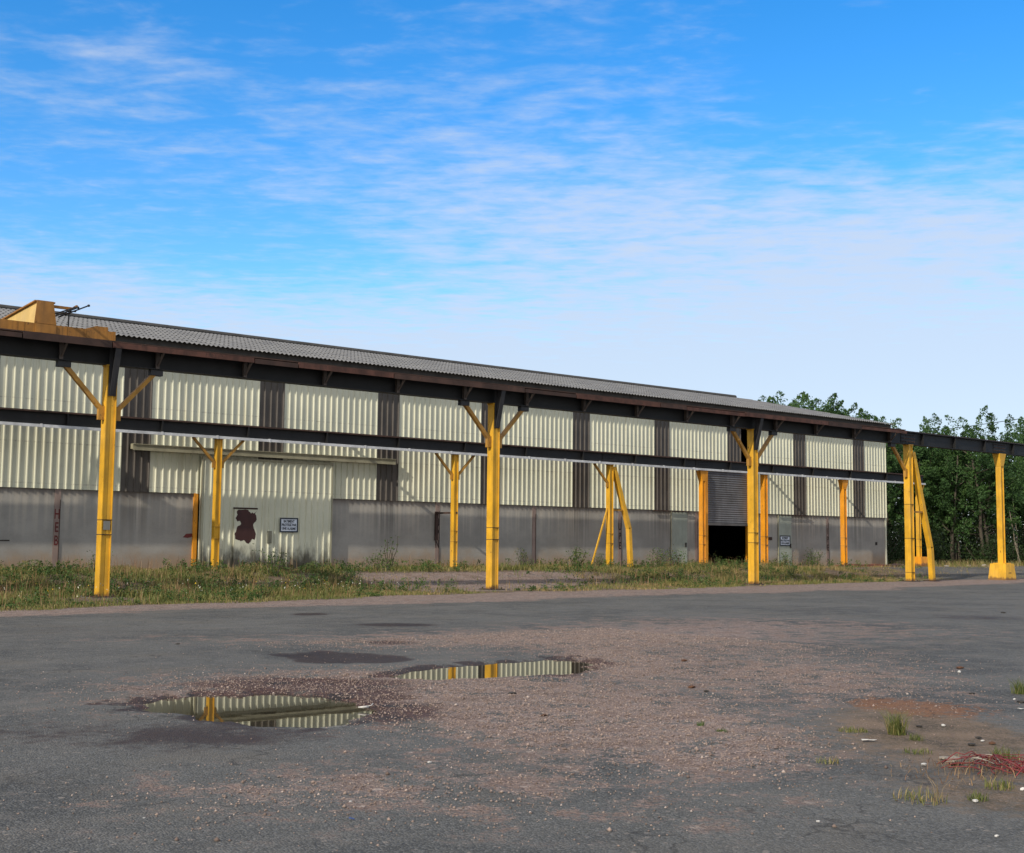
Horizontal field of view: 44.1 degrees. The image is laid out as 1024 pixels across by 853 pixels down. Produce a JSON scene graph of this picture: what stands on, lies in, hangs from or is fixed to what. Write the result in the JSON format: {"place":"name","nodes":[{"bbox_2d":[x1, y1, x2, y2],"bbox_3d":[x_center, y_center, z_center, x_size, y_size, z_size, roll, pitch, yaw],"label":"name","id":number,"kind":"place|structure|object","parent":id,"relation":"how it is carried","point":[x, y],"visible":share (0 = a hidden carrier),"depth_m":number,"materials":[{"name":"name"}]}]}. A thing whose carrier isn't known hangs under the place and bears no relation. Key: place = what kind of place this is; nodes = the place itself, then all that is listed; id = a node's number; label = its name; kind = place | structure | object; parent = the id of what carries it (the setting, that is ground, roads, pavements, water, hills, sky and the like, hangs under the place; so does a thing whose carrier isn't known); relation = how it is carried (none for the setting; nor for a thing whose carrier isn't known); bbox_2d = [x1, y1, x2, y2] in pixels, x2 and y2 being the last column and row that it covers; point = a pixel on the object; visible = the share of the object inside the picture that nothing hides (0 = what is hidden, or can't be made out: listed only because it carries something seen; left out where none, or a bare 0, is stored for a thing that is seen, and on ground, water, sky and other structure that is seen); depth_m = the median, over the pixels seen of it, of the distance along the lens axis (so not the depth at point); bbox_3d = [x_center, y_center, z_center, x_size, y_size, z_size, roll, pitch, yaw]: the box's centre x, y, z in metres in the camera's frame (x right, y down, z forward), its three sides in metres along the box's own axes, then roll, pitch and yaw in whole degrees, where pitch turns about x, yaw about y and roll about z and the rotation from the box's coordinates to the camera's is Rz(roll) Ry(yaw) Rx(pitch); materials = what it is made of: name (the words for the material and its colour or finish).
{"place":"outdoors","nodes":[
{"label":"outdoors","id":0,"kind":"place"},
{"bbox_2d":[0,407,925,484],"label":"crane beam","id":1,"kind":"structure","parent":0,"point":[51,419],"depth_m":46.86,"materials":[{"name":"black metal"}]},
{"bbox_2d":[0,560,1023,852],"bbox_3d":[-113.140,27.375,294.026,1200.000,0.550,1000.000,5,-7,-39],"label":"ground","id":2,"kind":"structure","parent":0,"point":[960,618],"depth_m":10.45,"materials":[{"name":"grey asphalt"}]},
{"bbox_2d":[81,551,112,570],"bbox_3d":[-12.767,4.162,38.893,0.997,0.744,0.871,5,-7,-39],"label":"weed","id":3,"kind":"object","parent":2,"relation":"on","point":[91,561],"visible":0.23,"depth_m":38.72,"materials":[{"name":"green plant"}]},
{"bbox_2d":[55,348,162,597],"bbox_3d":[-10.596,1.199,33.072,2.840,6.700,0.980,5,-7,-39],"label":"crane post","id":4,"kind":"object","parent":2,"relation":"on","point":[108,412],"visible":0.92,"depth_m":33.00,"materials":[{"name":"yellow metal"}]},
{"bbox_2d":[0,328,1023,456],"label":"crane beam","id":5,"kind":"structure","parent":4,"relation":"on","point":[41,346],"depth_m":39.60,"materials":[{"name":"black metal"}]},
{"bbox_2d":[0,300,115,340],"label":"bridge crane","id":6,"kind":"object","parent":5,"relation":"on","point":[36,316],"visible":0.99,"depth_m":32.27,"materials":[{"name":"paint"}]},
{"bbox_2d":[4,579,405,596],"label":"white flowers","id":7,"kind":"object","parent":2,"relation":"on","point":[230,590],"visible":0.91,"depth_m":33.52,"materials":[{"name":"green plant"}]},
{"bbox_2d":[192,437,244,568],"bbox_3d":[-9.891,2.638,42.324,1.914,4.555,0.400,5,-7,-39],"label":"crane post","id":8,"kind":"object","parent":2,"relation":"on","point":[217,461],"visible":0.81,"depth_m":42.28,"materials":[{"name":"yellow metal"}]},
{"bbox_2d":[142,694,377,727],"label":"puddle","id":9,"kind":"object","parent":2,"relation":"on","point":[270,710],"visible":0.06,"depth_m":11.48,"materials":[{"name":"clear liquid"}]},
{"bbox_2d":[254,579,280,596],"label":"weed","id":10,"kind":"object","parent":2,"relation":"on","point":[265,593],"visible":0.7,"depth_m":33.80,"materials":[{"name":"green plant"}]},
{"bbox_2d":[252,543,290,575],"bbox_3d":[-7.704,4.303,40.516,1.253,1.108,0.962,0,-5,9],"label":"weed","id":11,"kind":"object","parent":2,"relation":"on","point":[277,564],"visible":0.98,"depth_m":40.40,"materials":[{"name":"green plant"}]},
{"bbox_2d":[286,565,323,590],"bbox_3d":[-5.965,4.421,36.220,1.106,0.883,1.188,-2,-6,27],"label":"weed","id":12,"kind":"object","parent":2,"relation":"on","point":[311,585],"visible":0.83,"depth_m":36.27,"materials":[{"name":"green plant"}]},
{"bbox_2d":[335,561,367,586],"bbox_3d":[-4.959,4.668,39.844,0.902,0.928,0.984,-3,-6,35],"label":"weed","id":13,"kind":"object","parent":2,"relation":"on","point":[351,577],"visible":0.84,"depth_m":39.80,"materials":[{"name":"green plant"}]},
{"bbox_2d":[362,546,390,570],"bbox_3d":[-4.802,4.698,44.826,0.749,0.941,1.316,-2,-6,29],"label":"weed","id":14,"kind":"object","parent":2,"relation":"on","point":[383,560],"visible":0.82,"depth_m":44.86,"materials":[{"name":"green plant"}]},
{"bbox_2d":[381,536,399,569],"bbox_3d":[-4.433,4.641,46.124,0.575,1.339,0.632,3,-6,-25],"label":"weed","id":15,"kind":"object","parent":2,"relation":"on","point":[387,560],"visible":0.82,"depth_m":46.11,"materials":[{"name":"green plant"}]},
{"bbox_2d":[440,579,450,591],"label":"weed","id":16,"kind":"object","parent":2,"relation":"on","point":[445,589],"visible":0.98,"depth_m":38.48,"materials":[{"name":"green plant"}]},
{"bbox_2d":[0,304,894,568],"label":"warehouse","id":17,"kind":"structure","parent":2,"relation":"on","point":[347,504],"depth_m":48.45,"materials":[{"name":"metal"}]},
{"bbox_2d":[198,456,333,568],"bbox_3d":[-8.630,3.225,44.758,5.200,4.100,0.155,5,-7,-39],"label":"sliding door","id":18,"kind":"structure","parent":17,"relation":"in","point":[255,493],"depth_m":44.76,"materials":[{"name":"paint"}]},
{"bbox_2d":[280,518,297,531],"bbox_3d":[-7.978,3.525,45.211,0.740,0.520,0.022,5,-7,-39],"label":"warning sign","id":19,"kind":"object","parent":17,"relation":"attached to","point":[288,524],"visible":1,"depth_m":45.21,"materials":[{"name":"white metal"}]},
{"bbox_2d":[670,511,686,563],"bbox_3d":[7.681,5.223,58.269,1.110,2.600,0.150,5,-7,-39],"label":"side door","id":20,"kind":"structure","parent":17,"relation":"in","point":[678,520],"depth_m":58.25,"materials":[{"name":"green paint"}]},
{"bbox_2d":[777,515,791,565],"bbox_3d":[13.600,5.730,63.105,1.070,2.600,0.150,5,-7,-39],"label":"side door","id":21,"kind":"structure","parent":17,"relation":"in","point":[783,522],"depth_m":63.10,"materials":[{"name":"green paint"}]},
{"bbox_2d":[780,535,790,545],"bbox_3d":[13.628,5.698,63.081,0.820,0.520,0.022,5,-7,-39],"label":"warning sign","id":22,"kind":"object","parent":17,"relation":"attached to","point":[785,540],"visible":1,"depth_m":63.06,"materials":[{"name":"white metal"}]},
{"bbox_2d":[434,453,474,566],"bbox_3d":[-2.217,3.296,48.592,1.914,4.555,0.400,5,-7,-39],"label":"crane post","id":23,"kind":"object","parent":2,"relation":"on","point":[454,472],"visible":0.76,"depth_m":48.54,"materials":[{"name":"yellow metal"}]},
{"bbox_2d":[0,558,928,608],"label":"weeds","id":24,"kind":"object","parent":2,"relation":"on","point":[68,576],"visible":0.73,"depth_m":39.50,"materials":[{"name":"green plant"}]},
{"bbox_2d":[0,553,968,608],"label":"dry stalks","id":25,"kind":"object","parent":2,"relation":"on","point":[137,566],"visible":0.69,"depth_m":38.64,"materials":[{"name":"plant"}]},
{"bbox_2d":[389,660,593,679],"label":"puddle","id":26,"kind":"object","parent":2,"relation":"on","point":[530,668],"visible":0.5,"depth_m":15.23,"materials":[{"name":"clear liquid"}]},
{"bbox_2d":[458,390,528,590],"bbox_3d":[-0.597,2.056,41.241,2.840,6.700,0.980,5,-7,-39],"label":"crane post","id":27,"kind":"object","parent":2,"relation":"on","point":[493,437],"visible":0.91,"depth_m":41.17,"materials":[{"name":"metal"}]},
{"bbox_2d":[0,627,1021,852],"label":"loose gravel","id":28,"kind":"structure","parent":2,"relation":"on","point":[696,748],"depth_m":12.21,"materials":[{"name":"grey gravel"}]},
{"bbox_2d":[515,548,527,566],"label":"weed","id":29,"kind":"object","parent":2,"relation":"on","point":[526,558],"visible":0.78,"depth_m":50.14,"materials":[{"name":"green plant"}]},
{"bbox_2d":[565,547,590,566],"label":"weed","id":30,"kind":"object","parent":2,"relation":"on","point":[575,552],"visible":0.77,"depth_m":51.30,"materials":[{"name":"green plant"}]},
{"bbox_2d":[592,553,604,566],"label":"weed","id":31,"kind":"object","parent":2,"relation":"on","point":[598,560],"visible":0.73,"depth_m":52.06,"materials":[{"name":"green plant"}]},
{"bbox_2d":[591,463,632,566],"bbox_3d":[4.229,3.853,53.859,2.483,4.566,0.400,5,-7,-39],"label":"crane post","id":32,"kind":"object","parent":2,"relation":"on","point":[611,479],"visible":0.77,"depth_m":53.86,"materials":[{"name":"yellow metal"}]},
{"bbox_2d":[262,626,1023,831],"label":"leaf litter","id":33,"kind":"object","parent":2,"relation":"on","point":[844,752],"visible":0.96,"depth_m":8.87,"materials":[{"name":"brown plant"}]},
{"bbox_2d":[646,547,668,566],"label":"weed","id":34,"kind":"object","parent":2,"relation":"on","point":[657,561],"visible":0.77,"depth_m":54.91,"materials":[{"name":"green plant"}]},
{"bbox_2d":[665,544,686,565],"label":"weed","id":35,"kind":"object","parent":2,"relation":"on","point":[674,558],"visible":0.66,"depth_m":56.19,"materials":[{"name":"green plant"}]},
{"bbox_2d":[696,720,704,725],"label":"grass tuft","id":36,"kind":"object","parent":2,"relation":"on","point":[700,723],"visible":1,"depth_m":10.59,"materials":[{"name":"green plant"}]},
{"bbox_2d":[696,470,707,563],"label":"crane post","id":37,"kind":"object","parent":2,"relation":"on","point":[702,475],"visible":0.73,"depth_m":57.43,"materials":[{"name":"yellow metal"}]},
{"bbox_2d":[727,417,776,584],"bbox_3d":[9.449,2.917,49.448,2.840,6.700,0.980,5,-7,-39],"label":"crane post","id":38,"kind":"object","parent":2,"relation":"on","point":[751,453],"visible":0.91,"depth_m":49.38,"materials":[{"name":"metal"}]},
{"bbox_2d":[760,474,767,563],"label":"crane post","id":39,"kind":"object","parent":2,"relation":"on","point":[764,510],"visible":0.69,"depth_m":60.17,"materials":[{"name":"yellow metal"}]},
{"bbox_2d":[778,552,792,565],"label":"weed","id":40,"kind":"object","parent":2,"relation":"on","point":[786,559],"visible":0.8,"depth_m":60.90,"materials":[{"name":"green plant"}]},
{"bbox_2d":[782,563,798,574],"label":"weed","id":41,"kind":"object","parent":2,"relation":"on","point":[790,569],"visible":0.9,"depth_m":55.13,"materials":[{"name":"green plant"}]},
{"bbox_2d":[803,548,825,564],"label":"weed","id":42,"kind":"object","parent":2,"relation":"on","point":[813,558],"visible":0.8,"depth_m":63.16,"materials":[{"name":"green plant"}]},
{"bbox_2d":[767,390,872,419],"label":"acacia tree","id":43,"kind":"object","parent":2,"relation":"on","point":[804,398],"visible":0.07,"depth_m":80.37,"materials":[{"name":"green plant"}]},
{"bbox_2d":[792,400,852,414],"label":"acacia tree","id":44,"kind":"object","parent":2,"relation":"on","point":[840,403],"visible":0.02,"depth_m":81.00,"materials":[{"name":"green plant"}]},
{"bbox_2d":[816,756,838,764],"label":"grass tuft","id":45,"kind":"object","parent":2,"relation":"on","point":[830,761],"visible":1,"depth_m":8.81,"materials":[{"name":"green plant"}]},
{"bbox_2d":[838,479,847,565],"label":"crane post","id":46,"kind":"object","parent":2,"relation":"on","point":[843,484],"visible":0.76,"depth_m":64.11,"materials":[{"name":"yellow metal"}]},
{"bbox_2d":[837,725,867,732],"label":"grass tuft","id":47,"kind":"object","parent":2,"relation":"on","point":[850,728],"visible":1,"depth_m":10.35,"materials":[{"name":"green plant"}]},
{"bbox_2d":[810,398,895,528],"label":"acacia tree","id":48,"kind":"object","parent":2,"relation":"on","point":[853,408],"visible":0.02,"depth_m":80.83,"materials":[{"name":"green plant"}]},
{"bbox_2d":[834,564,886,566],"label":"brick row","id":49,"kind":"object","parent":2,"relation":"on","point":[869,565],"visible":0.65,"depth_m":65.13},
{"bbox_2d":[887,563,900,566],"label":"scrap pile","id":50,"kind":"object","parent":2,"relation":"on","point":[893,564],"visible":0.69,"depth_m":66.19,"materials":[{"name":"metal"}]},
{"bbox_2d":[845,411,945,551],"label":"acacia tree","id":51,"kind":"object","parent":2,"relation":"on","point":[891,498],"visible":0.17,"depth_m":79.62,"materials":[{"name":"green plant"}]},
{"bbox_2d":[887,538,904,563],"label":"bush","id":52,"kind":"object","parent":2,"relation":"on","point":[890,556],"visible":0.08,"depth_m":74.14,"materials":[{"name":"green plant"}]},
{"bbox_2d":[874,707,917,735],"bbox_3d":[3.096,2.382,10.229,0.326,0.213,0.349,0,-5,3],"label":"grass tuft","id":53,"kind":"object","parent":2,"relation":"on","point":[897,729],"visible":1,"depth_m":10.19,"materials":[{"name":"green plant"}]},
{"bbox_2d":[887,514,921,563],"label":"bush","id":54,"kind":"object","parent":2,"relation":"on","point":[896,541],"visible":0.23,"depth_m":76.42,"materials":[{"name":"green plant"}]},
{"bbox_2d":[887,443,941,581],"bbox_3d":[17.873,3.903,56.347,3.440,6.177,0.920,5,-7,-39],"label":"crane post","id":55,"kind":"object","parent":2,"relation":"on","point":[909,465],"visible":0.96,"depth_m":56.21,"materials":[{"name":"yellow metal"}]},
{"bbox_2d":[908,732,924,740],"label":"grass tuft","id":56,"kind":"object","parent":2,"relation":"on","point":[913,737],"visible":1,"depth_m":9.91,"materials":[{"name":"green plant"}]},
{"bbox_2d":[904,747,934,754],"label":"grass tuft","id":57,"kind":"object","parent":2,"relation":"on","point":[914,751],"visible":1,"depth_m":9.29,"materials":[{"name":"green plant"}]},
{"bbox_2d":[914,484,927,565],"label":"crane post","id":58,"kind":"object","parent":2,"relation":"on","point":[920,560],"visible":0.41,"depth_m":68.24,"materials":[{"name":"yellow metal"}]},
{"bbox_2d":[893,783,949,805],"bbox_3d":[2.442,2.198,7.556,0.330,0.074,0.362,5,-7,-39],"label":"grass tuft","id":59,"kind":"object","parent":2,"relation":"on","point":[921,800],"visible":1,"depth_m":7.55,"materials":[{"name":"green plant"}]},
{"bbox_2d":[887,426,960,549],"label":"acacia tree","id":60,"kind":"object","parent":2,"relation":"on","point":[932,453],"visible":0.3,"depth_m":80.29,"materials":[{"name":"green plant"}]},
{"bbox_2d":[901,525,952,561],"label":"bush","id":61,"kind":"object","parent":2,"relation":"on","point":[935,543],"visible":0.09,"depth_m":78.99,"materials":[{"name":"green plant"}]},
{"bbox_2d":[894,518,961,563],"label":"bush","id":62,"kind":"object","parent":2,"relation":"on","point":[936,550],"visible":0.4,"depth_m":76.74,"materials":[{"name":"green plant"}]},
{"bbox_2d":[892,508,971,563],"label":"bush","id":63,"kind":"object","parent":2,"relation":"on","point":[945,537],"visible":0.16,"depth_m":80.60,"materials":[{"name":"green plant"}]},
{"bbox_2d":[928,777,947,802],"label":"grass tuft","id":64,"kind":"object","parent":2,"relation":"on","point":[934,796],"visible":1,"depth_m":7.49,"materials":[{"name":"plant"}]},
{"bbox_2d":[891,424,986,558],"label":"acacia tree","id":65,"kind":"object","parent":2,"relation":"on","point":[945,431],"visible":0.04,"depth_m":88.53,"materials":[{"name":"green plant"}]},
{"bbox_2d":[894,413,985,562],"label":"acacia tree","id":66,"kind":"object","parent":2,"relation":"on","point":[927,421],"visible":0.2,"depth_m":82.60,"materials":[{"name":"green plant"}]},
{"bbox_2d":[946,755,961,764],"bbox_3d":[3.087,2.332,8.836,0.116,0.067,0.109,5,-7,-39],"label":"rubble lump","id":67,"kind":"object","parent":2,"relation":"on","point":[951,758],"visible":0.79,"depth_m":8.80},
{"bbox_2d":[887,431,1023,560],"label":"dense wood","id":68,"kind":"object","parent":2,"relation":"on","point":[977,520],"visible":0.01,"depth_m":97.94,"materials":[{"name":"green plant"}]},
{"bbox_2d":[913,449,1004,563],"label":"acacia tree","id":69,"kind":"object","parent":2,"relation":"on","point":[949,508],"visible":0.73,"depth_m":80.10,"materials":[{"name":"green plant"}]},
{"bbox_2d":[965,789,988,801],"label":"grass tuft","id":70,"kind":"object","parent":2,"relation":"on","point":[979,796],"visible":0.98,"depth_m":7.57,"materials":[{"name":"green plant"}]},
{"bbox_2d":[936,513,1020,563],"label":"bush","id":71,"kind":"object","parent":2,"relation":"on","point":[975,541],"visible":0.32,"depth_m":81.61,"materials":[{"name":"green plant"}]},
{"bbox_2d":[937,405,1023,561],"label":"acacia tree","id":72,"kind":"object","parent":2,"relation":"on","point":[982,515],"visible":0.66,"depth_m":80.17,"materials":[{"name":"green plant"}]},
{"bbox_2d":[937,751,1023,776],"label":"wire tangle","id":73,"kind":"object","parent":2,"relation":"on","point":[974,756],"visible":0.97,"depth_m":8.63,"materials":[{"name":"red metal"}]},
{"bbox_2d":[952,526,1016,564],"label":"bush","id":74,"kind":"object","parent":2,"relation":"on","point":[992,550],"visible":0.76,"depth_m":78.52,"materials":[{"name":"green plant"}]},
{"bbox_2d":[959,424,1023,551],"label":"acacia tree","id":75,"kind":"object","parent":2,"relation":"on","point":[1020,512],"visible":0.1,"depth_m":82.86,"materials":[{"name":"green plant"}]},
{"bbox_2d":[984,776,1016,790],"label":"grass tuft","id":76,"kind":"object","parent":2,"relation":"on","point":[999,784],"visible":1,"depth_m":7.96,"materials":[{"name":"plant"}]},
{"bbox_2d":[988,453,1016,579],"bbox_3d":[23.591,4.397,61.018,0.960,6.170,0.960,5,-7,-39],"label":"crane post","id":77,"kind":"object","parent":2,"relation":"on","point":[1001,569],"visible":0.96,"depth_m":60.88,"materials":[{"name":"yellow metal"}]},
{"bbox_2d":[982,534,1023,564],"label":"bush","id":78,"kind":"object","parent":2,"relation":"on","point":[1012,554],"visible":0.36,"depth_m":78.84,"materials":[{"name":"green plant"}]},
{"bbox_2d":[982,414,1023,552],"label":"acacia tree","id":79,"kind":"object","parent":2,"relation":"on","point":[1019,420],"visible":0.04,"depth_m":91.19,"materials":[{"name":"green plant"}]},
{"bbox_2d":[987,746,1019,759],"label":"grass tuft","id":80,"kind":"object","parent":2,"relation":"on","point":[1004,754],"visible":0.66,"depth_m":9.07,"materials":[{"name":"green plant"}]},
{"bbox_2d":[990,524,1023,563],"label":"bush","id":81,"kind":"object","parent":2,"relation":"on","point":[1022,538],"visible":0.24,"depth_m":82.84,"materials":[{"name":"green plant"}]},
{"bbox_2d":[992,421,1023,527],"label":"acacia tree","id":82,"kind":"object","parent":2,"relation":"on","point":[1001,433],"visible":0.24,"depth_m":84.81,"materials":[{"name":"green plant"}]},
{"bbox_2d":[1009,511,1018,560],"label":"bare stem","id":83,"kind":"object","parent":2,"relation":"on","point":[1014,537],"visible":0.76,"depth_m":79.65,"materials":[{"name":"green plant"}]},
{"bbox_2d":[1007,537,1023,563],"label":"bush","id":84,"kind":"object","parent":2,"relation":"on","point":[1022,558],"visible":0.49,"depth_m":80.46,"materials":[{"name":"green plant"}]},
{"bbox_2d":[1007,678,1023,693],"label":"grass tuft","id":85,"kind":"object","parent":2,"relation":"on","point":[1018,690],"visible":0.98,"depth_m":13.09,"materials":[{"name":"green plant"}]},
{"bbox_2d":[1012,497,1019,556],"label":"bare stem","id":86,"kind":"object","parent":2,"relation":"on","point":[1016,531],"visible":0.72,"depth_m":80.32,"materials":[{"name":"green plant"}]},
{"bbox_2d":[0,561,1023,611],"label":"grass","id":87,"kind":"structure","parent":0,"point":[147,574],"depth_m":38.96,"materials":[{"name":"green plant"}]},
{"bbox_2d":[0,0,1023,542],"label":"sky","id":88,"kind":"structure","parent":0,"point":[746,199],"materials":[{"name":"blue"}]},
{"bbox_2d":[871,746,1023,787],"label":"dry grass","id":89,"kind":"structure","parent":0,"point":[969,765],"depth_m":8.46,"materials":[{"name":"plant"}]},
{"bbox_2d":[888,559,1023,566],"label":"dry bank grass","id":90,"kind":"structure","parent":0,"point":[958,562],"depth_m":72.74,"materials":[{"name":"plant"}]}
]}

